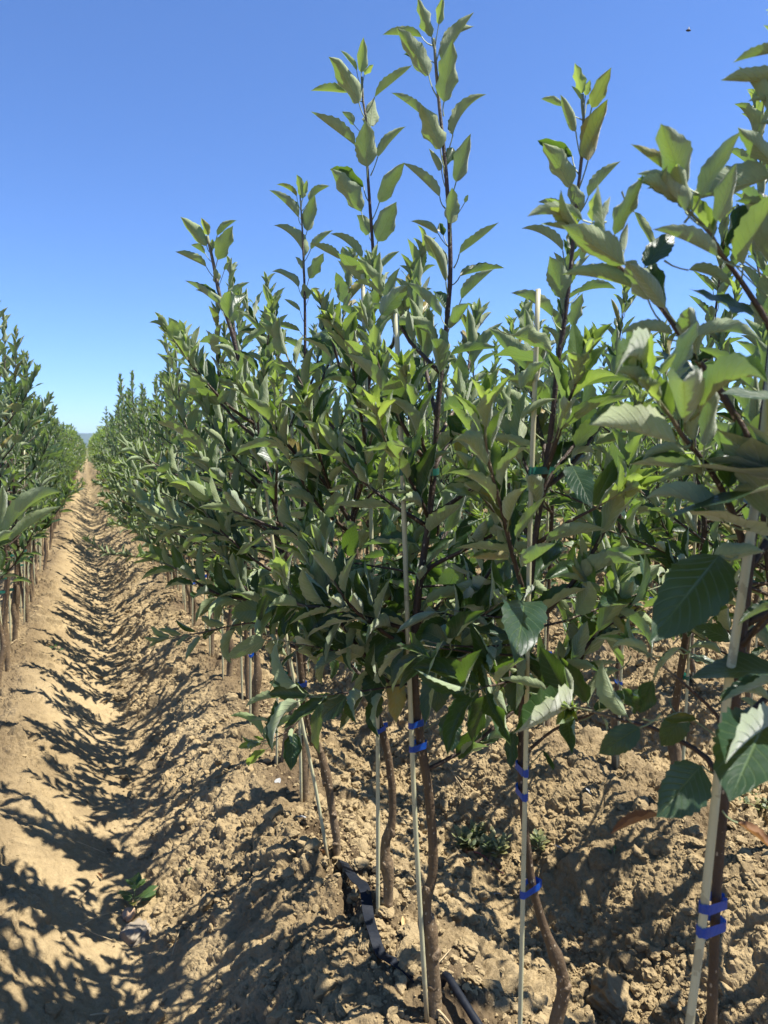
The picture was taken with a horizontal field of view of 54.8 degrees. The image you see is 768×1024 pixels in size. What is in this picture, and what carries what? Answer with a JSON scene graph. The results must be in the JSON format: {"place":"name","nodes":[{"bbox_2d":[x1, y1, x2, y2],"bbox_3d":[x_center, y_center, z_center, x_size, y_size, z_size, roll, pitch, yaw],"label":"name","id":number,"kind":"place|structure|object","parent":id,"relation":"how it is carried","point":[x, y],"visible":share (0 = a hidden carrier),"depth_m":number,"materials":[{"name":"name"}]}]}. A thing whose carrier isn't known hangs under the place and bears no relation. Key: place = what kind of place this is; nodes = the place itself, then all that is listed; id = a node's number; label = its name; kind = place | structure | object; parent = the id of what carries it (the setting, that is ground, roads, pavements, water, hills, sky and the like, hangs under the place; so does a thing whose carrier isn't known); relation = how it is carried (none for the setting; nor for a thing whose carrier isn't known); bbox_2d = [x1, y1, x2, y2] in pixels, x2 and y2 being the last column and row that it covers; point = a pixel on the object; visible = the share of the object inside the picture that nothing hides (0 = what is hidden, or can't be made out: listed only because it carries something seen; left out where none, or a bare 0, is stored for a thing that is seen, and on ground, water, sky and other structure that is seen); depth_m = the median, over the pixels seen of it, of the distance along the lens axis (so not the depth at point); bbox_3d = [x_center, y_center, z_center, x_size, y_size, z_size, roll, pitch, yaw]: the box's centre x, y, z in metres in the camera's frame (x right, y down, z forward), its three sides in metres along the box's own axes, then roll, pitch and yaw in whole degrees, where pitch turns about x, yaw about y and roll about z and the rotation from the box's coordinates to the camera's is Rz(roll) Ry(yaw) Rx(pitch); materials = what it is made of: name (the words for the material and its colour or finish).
{"place":"outdoors","nodes":[
{"label":"outdoors","id":0,"kind":"place"},
{"bbox_2d":[77,433,588,447],"bbox_3d":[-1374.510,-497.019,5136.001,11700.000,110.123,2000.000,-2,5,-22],"label":"hill","id":1,"kind":"structure","parent":0,"point":[85,437],"depth_m":4352.26,"materials":[{"name":"green plant"}]},
{"bbox_2d":[0,451,767,1023],"bbox_3d":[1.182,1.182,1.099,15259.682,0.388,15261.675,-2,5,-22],"label":"ground","id":2,"kind":"structure","parent":0,"point":[56,867],"depth_m":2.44,"materials":[{"name":"soil"}]},
{"bbox_2d":[2,418,13,641],"bbox_3d":[-2.208,0.163,4.358,0.030,1.419,0.048,1,5,10],"label":"support stake","id":3,"kind":"object","parent":2,"relation":"on","point":[11,589],"visible":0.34,"depth_m":4.38,"materials":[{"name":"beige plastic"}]},
{"bbox_2d":[0,356,47,621],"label":"apple tree","id":4,"kind":"object","parent":2,"relation":"on","point":[27,618],"visible":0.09,"depth_m":4.87,"materials":[{"name":"green plant"}]},
{"bbox_2d":[1,376,46,601],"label":"apple tree","id":5,"kind":"object","parent":2,"relation":"on","point":[27,468],"visible":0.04,"depth_m":5.68,"materials":[{"name":"green plant"}]},
{"bbox_2d":[0,339,50,671],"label":"apple tree","id":6,"kind":"object","parent":2,"relation":"on","point":[25,422],"visible":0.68,"depth_m":3.84,"materials":[{"name":"green plant"}]},
{"bbox_2d":[0,314,53,627],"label":"apple tree","id":7,"kind":"object","parent":2,"relation":"on","point":[4,371],"visible":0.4,"depth_m":4.64,"materials":[{"name":"green plant"}]},
{"bbox_2d":[0,393,56,686],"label":"apple tree","id":8,"kind":"object","parent":2,"relation":"on","point":[23,543],"visible":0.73,"depth_m":3.55,"materials":[{"name":"green plant"}]},
{"bbox_2d":[0,301,57,655],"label":"apple tree","id":9,"kind":"object","parent":2,"relation":"on","point":[25,390],"visible":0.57,"depth_m":4.08,"materials":[{"name":"green plant"}]},
{"bbox_2d":[0,486,60,570],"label":"apple tree","id":10,"kind":"object","parent":2,"relation":"on","point":[13,511],"visible":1,"depth_m":1.28,"materials":[{"name":"green plant"}]},
{"bbox_2d":[6,391,54,611],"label":"apple tree","id":11,"kind":"object","parent":2,"relation":"on","point":[37,446],"visible":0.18,"depth_m":5.10,"materials":[{"name":"green plant"}]},
{"bbox_2d":[2,349,58,583],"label":"apple tree","id":12,"kind":"object","parent":2,"relation":"on","point":[50,484],"visible":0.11,"depth_m":6.12,"materials":[{"name":"green plant"}]},
{"bbox_2d":[1,325,75,642],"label":"apple tree","id":13,"kind":"object","parent":2,"relation":"on","point":[62,499],"visible":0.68,"depth_m":4.34,"materials":[{"name":"green plant"}]},
{"bbox_2d":[22,404,55,595],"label":"apple tree","id":14,"kind":"object","parent":2,"relation":"on","point":[33,545],"visible":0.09,"depth_m":5.89,"materials":[{"name":"green plant"}]},
{"bbox_2d":[5,350,76,605],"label":"apple tree","id":15,"kind":"object","parent":2,"relation":"on","point":[37,428],"visible":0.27,"depth_m":5.36,"materials":[{"name":"green plant"}]},
{"bbox_2d":[31,418,74,570],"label":"apple tree","id":16,"kind":"object","parent":2,"relation":"on","point":[45,542],"visible":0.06,"depth_m":6.98,"materials":[{"name":"green plant"}]},
{"bbox_2d":[40,419,71,557],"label":"apple tree","id":17,"kind":"object","parent":2,"relation":"on","point":[58,476],"visible":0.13,"depth_m":7.16,"materials":[{"name":"green plant"}]},
{"bbox_2d":[31,395,85,561],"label":"apple tree","id":18,"kind":"object","parent":2,"relation":"on","point":[83,482],"visible":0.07,"depth_m":7.49,"materials":[{"name":"green plant"}]},
{"bbox_2d":[89,406,113,460],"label":"apple tree","id":19,"kind":"object","parent":2,"relation":"on","point":[106,431],"visible":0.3,"depth_m":16.99,"materials":[{"name":"green plant"}]},
{"bbox_2d":[80,534,136,561],"bbox_3d":[-2.930,0.397,7.991,0.666,0.319,0.166,0,5,3],"label":"fallen shoot","id":20,"kind":"object","parent":2,"relation":"on","point":[126,553],"visible":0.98,"depth_m":7.98,"materials":[{"name":"green plant"}]},
{"bbox_2d":[90,395,126,501],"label":"apple tree","id":21,"kind":"object","parent":2,"relation":"on","point":[117,426],"visible":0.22,"depth_m":11.53,"materials":[{"name":"green plant"}]},
{"bbox_2d":[90,389,135,495],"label":"apple tree","id":22,"kind":"object","parent":2,"relation":"on","point":[119,429],"visible":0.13,"depth_m":9.97,"materials":[{"name":"green plant"}]},
{"bbox_2d":[88,373,138,534],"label":"apple tree","id":23,"kind":"object","parent":2,"relation":"on","point":[120,388],"visible":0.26,"depth_m":9.55,"materials":[{"name":"green plant"}]},
{"bbox_2d":[91,370,145,491],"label":"apple tree","id":24,"kind":"object","parent":2,"relation":"on","point":[129,405],"visible":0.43,"depth_m":8.61,"materials":[{"name":"green plant"}]},
{"bbox_2d":[93,393,143,487],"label":"apple tree","id":25,"kind":"object","parent":2,"relation":"on","point":[141,398],"visible":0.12,"depth_m":9.15,"materials":[{"name":"green plant"}]},
{"bbox_2d":[95,381,144,489],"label":"apple tree","id":26,"kind":"object","parent":2,"relation":"on","point":[130,422],"visible":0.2,"depth_m":8.93,"materials":[{"name":"green plant"}]},
{"bbox_2d":[113,692,128,701],"bbox_3d":[-1.501,1.058,4.228,0.087,0.052,0.055,1,5,6],"label":"earth clod","id":27,"kind":"object","parent":2,"relation":"on","point":[119,697],"visible":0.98,"depth_m":4.22,"materials":[{"name":"soil"}]},
{"bbox_2d":[121,907,135,922],"bbox_3d":[-0.782,1.235,2.266,0.041,0.041,0.050,-2,5,-22],"label":"stone","id":28,"kind":"object","parent":2,"relation":"on","point":[128,914],"visible":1,"depth_m":2.26,"materials":[{"name":"grey stone"}]},
{"bbox_2d":[95,383,164,565],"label":"apple tree","id":29,"kind":"object","parent":2,"relation":"on","point":[143,420],"visible":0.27,"depth_m":6.83,"materials":[{"name":"green plant"}]},
{"bbox_2d":[102,389,160,528],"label":"apple tree","id":30,"kind":"object","parent":2,"relation":"on","point":[134,435],"visible":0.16,"depth_m":7.91,"materials":[{"name":"green plant"}]},
{"bbox_2d":[119,917,151,946],"bbox_3d":[-0.731,1.248,2.185,0.098,0.065,0.091,4,7,40],"label":"stone","id":31,"kind":"object","parent":2,"relation":"on","point":[137,931],"visible":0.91,"depth_m":2.16,"materials":[{"name":"grey stone"}]},
{"bbox_2d":[117,872,156,905],"bbox_3d":[-0.763,1.187,2.316,0.137,0.128,0.115,-2,5,-22],"label":"weed","id":32,"kind":"object","parent":2,"relation":"on","point":[137,880],"visible":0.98,"depth_m":2.32,"materials":[{"name":"green plant"}]},
{"bbox_2d":[115,374,163,504],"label":"apple tree","id":33,"kind":"object","parent":2,"relation":"on","point":[150,436],"visible":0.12,"depth_m":7.07,"materials":[{"name":"green plant"}]},
{"bbox_2d":[107,378,178,589],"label":"apple tree","id":34,"kind":"object","parent":2,"relation":"on","point":[147,408],"visible":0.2,"depth_m":6.09,"materials":[{"name":"green plant"}]},
{"bbox_2d":[106,372,196,614],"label":"apple tree","id":35,"kind":"object","parent":2,"relation":"on","point":[167,431],"visible":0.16,"depth_m":5.03,"materials":[{"name":"green plant"}]},
{"bbox_2d":[104,346,200,591],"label":"apple tree","id":36,"kind":"object","parent":2,"relation":"on","point":[148,402],"visible":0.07,"depth_m":5.65,"materials":[{"name":"green plant"}]},
{"bbox_2d":[94,333,212,625],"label":"apple tree","id":37,"kind":"object","parent":2,"relation":"on","point":[123,507],"visible":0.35,"depth_m":4.58,"materials":[{"name":"green plant"}]},
{"bbox_2d":[102,371,204,602],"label":"apple tree","id":38,"kind":"object","parent":2,"relation":"on","point":[159,411],"visible":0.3,"depth_m":5.37,"materials":[{"name":"green plant"}]},
{"bbox_2d":[104,335,227,657],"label":"apple tree","id":39,"kind":"object","parent":2,"relation":"on","point":[189,407],"visible":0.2,"depth_m":3.95,"materials":[{"name":"green plant"}]},
{"bbox_2d":[114,334,257,637],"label":"apple tree","id":40,"kind":"object","parent":2,"relation":"on","point":[130,464],"visible":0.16,"depth_m":4.45,"materials":[{"name":"green plant"}]},
{"bbox_2d":[117,256,273,729],"bbox_3d":[-0.756,-0.031,3.006,0.644,2.038,0.772,1,5,10],"label":"apple tree","id":41,"kind":"object","parent":2,"relation":"on","point":[162,469],"visible":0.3,"depth_m":3.05,"materials":[{"name":"green plant"}]},
{"bbox_2d":[118,292,273,676],"bbox_3d":[-0.815,-0.093,3.660,0.883,1.997,0.678,2,5,19],"label":"apple tree","id":42,"kind":"object","parent":2,"relation":"on","point":[241,323],"visible":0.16,"depth_m":3.56,"materials":[{"name":"green plant"}]},
{"bbox_2d":[127,301,272,699],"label":"apple tree","id":43,"kind":"object","parent":2,"relation":"on","point":[170,491],"visible":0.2,"depth_m":3.14,"materials":[{"name":"green plant"}]},
{"bbox_2d":[240,625,242,699],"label":"support stake","id":44,"kind":"object","parent":2,"relation":"on","point":[241,672],"visible":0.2,"depth_m":3.39,"materials":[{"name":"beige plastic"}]},
{"bbox_2d":[248,414,253,725],"bbox_3d":[-0.547,0.267,3.026,0.031,1.450,0.067,-1,5,-12],"label":"support stake","id":45,"kind":"object","parent":2,"relation":"on","point":[251,655],"visible":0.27,"depth_m":3.03,"materials":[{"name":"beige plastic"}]},
{"bbox_2d":[147,271,365,761],"bbox_3d":[-0.501,0.060,2.720,0.693,1.908,0.728,-3,6,-29],"label":"apple tree","id":46,"kind":"object","parent":2,"relation":"on","point":[158,501],"visible":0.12,"depth_m":2.75,"materials":[{"name":"green plant"}]},
{"bbox_2d":[121,217,412,855],"bbox_3d":[-0.311,0.129,2.072,0.874,1.833,0.480,0,5,4],"label":"apple tree","id":47,"kind":"object","parent":2,"relation":"on","point":[239,576],"visible":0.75,"depth_m":2.01,"materials":[{"name":"green plant"}]},
{"bbox_2d":[168,175,412,801],"bbox_3d":[-0.301,-0.015,2.398,0.892,2.066,0.383,1,5,7],"label":"apple tree","id":48,"kind":"object","parent":2,"relation":"on","point":[345,292],"visible":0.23,"depth_m":2.35,"materials":[{"name":"green plant"}]},
{"bbox_2d":[289,384,302,801],"bbox_3d":[-0.278,0.320,2.420,0.025,1.457,0.048,4,6,38],"label":"support stake","id":49,"kind":"object","parent":2,"relation":"on","point":[295,562],"visible":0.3,"depth_m":2.43,"materials":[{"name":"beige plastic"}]},
{"bbox_2d":[263,464,330,865],"bbox_3d":[-0.240,0.448,2.079,0.190,1.210,0.048,0,5,-1],"label":"support stake","id":50,"kind":"object","parent":2,"relation":"on","point":[302,685],"visible":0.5,"depth_m":2.07,"materials":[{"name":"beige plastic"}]},
{"bbox_2d":[288,361,352,506],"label":"apple tree","id":51,"kind":"object","parent":2,"relation":"on","point":[335,395],"visible":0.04,"depth_m":5.73,"materials":[{"name":"green plant"}]},
{"bbox_2d":[164,37,488,907],"bbox_3d":[-0.092,0.005,1.710,0.780,2.098,0.584,-2,5,-22],"label":"apple tree","id":52,"kind":"object","parent":2,"relation":"on","point":[304,463],"visible":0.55,"depth_m":1.65,"materials":[{"name":"green plant"}]},
{"bbox_2d":[289,323,375,554],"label":"apple tree","id":53,"kind":"object","parent":2,"relation":"on","point":[328,406],"visible":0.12,"depth_m":5.37,"materials":[{"name":"green plant"}]},
{"bbox_2d":[329,335,385,548],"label":"apple tree","id":54,"kind":"object","parent":2,"relation":"on","point":[351,424],"visible":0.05,"depth_m":4.98,"materials":[{"name":"green plant"}]},
{"bbox_2d":[325,379,395,553],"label":"apple tree","id":55,"kind":"object","parent":2,"relation":"on","point":[333,460],"visible":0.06,"depth_m":4.76,"materials":[{"name":"green plant"}]},
{"bbox_2d":[356,761,371,776],"bbox_3d":[-0.096,1.108,3.152,0.092,0.086,0.082,0,5,4],"label":"earth clod","id":56,"kind":"object","parent":2,"relation":"on","point":[364,768],"visible":0.6,"depth_m":3.13,"materials":[{"name":"soil"}]},
{"bbox_2d":[356,938,373,954],"bbox_3d":[-0.038,0.991,1.676,0.050,0.052,0.038,-4,6,-35],"label":"earth clod","id":57,"kind":"object","parent":2,"relation":"on","point":[364,946],"visible":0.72,"depth_m":1.67,"materials":[{"name":"soil"}]},
{"bbox_2d":[4,397,742,540],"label":"apple rows","id":58,"kind":"object","parent":2,"relation":"on","point":[78,445],"visible":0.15,"depth_m":20.14,"materials":[{"name":"green plant"}]},
{"bbox_2d":[360,274,387,912],"bbox_3d":[-0.022,0.272,1.755,0.064,1.624,0.038,0,5,-5],"label":"support stake","id":59,"kind":"object","parent":2,"relation":"on","point":[380,730],"visible":0.48,"depth_m":1.77,"materials":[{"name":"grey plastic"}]},
{"bbox_2d":[338,859,413,982],"bbox_3d":[-0.051,0.992,1.851,0.086,0.111,0.610,-2,5,-20],"label":"drip tape","id":60,"kind":"object","parent":2,"relation":"on","point":[381,953],"visible":0.98,"depth_m":1.75,"materials":[{"name":"black plastic"}]},
{"bbox_2d":[225,0,580,1018],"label":"apple tree","id":61,"kind":"object","parent":2,"relation":"on","point":[369,636],"visible":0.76,"depth_m":1.38,"materials":[{"name":"green plant"}]},
{"bbox_2d":[395,942,420,982],"bbox_3d":[0.051,0.991,1.623,0.069,0.073,0.069,-2,5,-22],"label":"earth clod","id":62,"kind":"object","parent":2,"relation":"on","point":[407,956],"visible":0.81,"depth_m":1.61,"materials":[{"name":"soil"}]},
{"bbox_2d":[344,306,472,558],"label":"apple tree","id":63,"kind":"object","parent":2,"relation":"on","point":[426,412],"visible":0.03,"depth_m":4.46,"materials":[{"name":"green plant"}]},
{"bbox_2d":[394,314,438,1023],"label":"support stake","id":64,"kind":"object","parent":2,"relation":"on","point":[413,748],"visible":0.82,"depth_m":1.45,"materials":[{"name":"beige wood"}]},
{"bbox_2d":[373,334,471,598],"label":"apple tree","id":65,"kind":"object","parent":2,"relation":"on","point":[423,391],"visible":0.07,"depth_m":4.14,"materials":[{"name":"green plant"}]},
{"bbox_2d":[358,349,488,603],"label":"apple tree","id":66,"kind":"object","parent":2,"relation":"on","point":[442,470],"visible":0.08,"depth_m":3.90,"materials":[{"name":"green plant"}]},
{"bbox_2d":[418,383,446,483],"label":"apple tree","id":67,"kind":"object","parent":2,"relation":"on","point":[428,430],"visible":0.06,"depth_m":6.45,"materials":[{"name":"green plant"}]},
{"bbox_2d":[440,971,482,1023],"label":"drip hose","id":68,"kind":"object","parent":2,"relation":"on","point":[449,979],"visible":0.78,"depth_m":1.50,"materials":[{"name":"black plastic"}]},
{"bbox_2d":[450,819,485,849],"bbox_3d":[0.309,1.155,2.613,0.156,0.099,0.132,-2,5,-22],"label":"weed","id":69,"kind":"object","parent":2,"relation":"on","point":[466,838],"visible":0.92,"depth_m":2.60,"materials":[{"name":"green plant"}]},
{"bbox_2d":[457,935,478,958],"bbox_3d":[0.194,1.011,1.720,0.052,0.038,0.053,-2,5,-22],"label":"earth clod","id":70,"kind":"object","parent":2,"relation":"on","point":[468,945],"visible":1,"depth_m":1.71,"materials":[{"name":"soil"}]},
{"bbox_2d":[471,338,514,513],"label":"apple tree","id":71,"kind":"object","parent":2,"relation":"on","point":[498,367],"visible":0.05,"depth_m":5.40,"materials":[{"name":"green plant"}]},
{"bbox_2d":[475,826,511,857],"bbox_3d":[0.365,1.129,2.500,0.121,0.097,0.129,4,6,36],"label":"weed","id":72,"kind":"object","parent":2,"relation":"on","point":[494,846],"visible":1,"depth_m":2.49,"materials":[{"name":"green plant"}]},
{"bbox_2d":[424,302,567,579],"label":"apple tree","id":73,"kind":"object","parent":2,"relation":"on","point":[485,370],"visible":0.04,"depth_m":3.45,"materials":[{"name":"green plant"}]},
{"bbox_2d":[405,220,603,726],"bbox_3d":[0.507,-0.065,2.855,0.750,2.086,0.660,-3,6,-34],"label":"apple tree","id":74,"kind":"object","parent":2,"relation":"on","point":[473,510],"visible":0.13,"depth_m":2.75,"materials":[{"name":"green plant"}]},
{"bbox_2d":[377,64,674,1023],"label":"apple tree","id":75,"kind":"object","parent":2,"relation":"on","point":[615,486],"visible":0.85,"depth_m":1.17,"materials":[{"name":"green plant"}]},
{"bbox_2d":[515,289,556,1023],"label":"support stake","id":76,"kind":"object","parent":2,"relation":"on","point":[524,771],"visible":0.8,"depth_m":1.22,"materials":[{"name":"beige wood"}]},
{"bbox_2d":[472,315,600,700],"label":"apple tree","id":77,"kind":"object","parent":2,"relation":"on","point":[513,331],"visible":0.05,"depth_m":3.24,"materials":[{"name":"green plant"}]},
{"bbox_2d":[530,828,549,849],"bbox_3d":[0.520,1.102,2.475,0.075,0.079,0.078,-2,5,-22],"label":"weed","id":78,"kind":"object","parent":2,"relation":"on","point":[537,837],"visible":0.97,"depth_m":2.48,"materials":[{"name":"green plant"}]},
{"bbox_2d":[542,422,551,726],"bbox_3d":[0.664,0.309,2.980,0.026,1.328,0.070,2,5,23],"label":"support stake","id":79,"kind":"object","parent":2,"relation":"on","point":[546,570],"visible":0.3,"depth_m":2.95,"materials":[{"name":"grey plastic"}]},
{"bbox_2d":[525,324,572,581],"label":"apple tree","id":80,"kind":"object","parent":2,"relation":"on","point":[545,374],"visible":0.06,"depth_m":4.89,"materials":[{"name":"green plant"}]},
{"bbox_2d":[538,389,596,613],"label":"apple tree","id":81,"kind":"object","parent":2,"relation":"on","point":[565,465],"visible":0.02,"depth_m":4.47,"materials":[{"name":"green plant"}]},
{"bbox_2d":[507,284,673,767],"bbox_3d":[0.774,0.092,2.576,0.590,1.814,0.764,3,6,34],"label":"apple tree","id":82,"kind":"object","parent":2,"relation":"on","point":[569,500],"visible":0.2,"depth_m":2.59,"materials":[{"name":"green plant"}]},
{"bbox_2d":[586,967,632,1018],"bbox_3d":[0.579,1.225,1.877,0.117,0.129,0.141,3,6,33],"label":"earth clod","id":83,"kind":"object","parent":2,"relation":"on","point":[610,994],"visible":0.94,"depth_m":1.84,"materials":[{"name":"soil"}]},
{"bbox_2d":[572,340,655,504],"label":"apple tree","id":84,"kind":"object","parent":2,"relation":"on","point":[604,368],"visible":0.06,"depth_m":6.14,"materials":[{"name":"green plant"}]},
{"bbox_2d":[614,505,629,768],"bbox_3d":[0.850,0.350,2.658,0.034,1.321,0.054,-1,5,-13],"label":"support stake","id":85,"kind":"object","parent":2,"relation":"on","point":[620,683],"visible":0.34,"depth_m":2.65,"materials":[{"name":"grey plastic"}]},
{"bbox_2d":[586,395,677,549],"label":"apple tree","id":86,"kind":"object","parent":2,"relation":"on","point":[646,441],"visible":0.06,"depth_m":4.31,"materials":[{"name":"green plant"}]},
{"bbox_2d":[527,9,767,1023],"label":"apple tree","id":87,"kind":"object","parent":2,"relation":"on","point":[694,590],"visible":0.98,"depth_m":0.80,"materials":[{"name":"green plant"}]},
{"bbox_2d":[636,376,688,567],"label":"apple tree","id":88,"kind":"object","parent":2,"relation":"on","point":[673,427],"visible":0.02,"depth_m":5.21,"materials":[{"name":"green plant"}]},
{"bbox_2d":[563,89,767,834],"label":"apple tree","id":89,"kind":"object","parent":2,"relation":"on","point":[755,114],"visible":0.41,"depth_m":1.93,"materials":[{"name":"green plant"}]},
{"bbox_2d":[616,324,732,662],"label":"apple tree","id":90,"kind":"object","parent":2,"relation":"on","point":[655,441],"visible":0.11,"depth_m":3.85,"materials":[{"name":"green plant"}]},
{"bbox_2d":[682,452,700,759],"bbox_3d":[0.948,0.426,2.338,0.042,1.230,0.066,4,7,40],"label":"support stake","id":91,"kind":"object","parent":2,"relation":"on","point":[686,676],"visible":0.29,"depth_m":2.33,"materials":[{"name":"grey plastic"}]},
{"bbox_2d":[636,335,761,674],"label":"apple tree","id":92,"kind":"object","parent":2,"relation":"on","point":[692,662],"visible":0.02,"depth_m":3.61,"materials":[{"name":"green plant"}]},
{"bbox_2d":[645,201,766,763],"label":"apple tree","id":93,"kind":"object","parent":2,"relation":"on","point":[670,527],"visible":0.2,"depth_m":2.17,"materials":[{"name":"green plant"}]},
{"bbox_2d":[683,383,747,562],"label":"apple tree","id":94,"kind":"object","parent":2,"relation":"on","point":[709,538],"visible":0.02,"depth_m":4.71,"materials":[{"name":"green plant"}]},
{"bbox_2d":[685,359,767,1023],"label":"support stake","id":95,"kind":"object","parent":2,"relation":"on","point":[706,910],"visible":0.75,"depth_m":0.87,"materials":[{"name":"beige wood"}]},
{"bbox_2d":[698,407,766,697],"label":"apple tree","id":96,"kind":"object","parent":2,"relation":"on","point":[755,601],"visible":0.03,"depth_m":3.38,"materials":[{"name":"green plant"}]},
{"bbox_2d":[0,0,767,432],"label":"sky","id":97,"kind":"structure","parent":0,"point":[121,121],"materials":[{"name":"blue"}]},
{"bbox_2d":[738,788,767,810],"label":"weed","id":98,"kind":"object","parent":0,"point":[757,802],"visible":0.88,"depth_m":2.85,"materials":[{"name":"green plant"}]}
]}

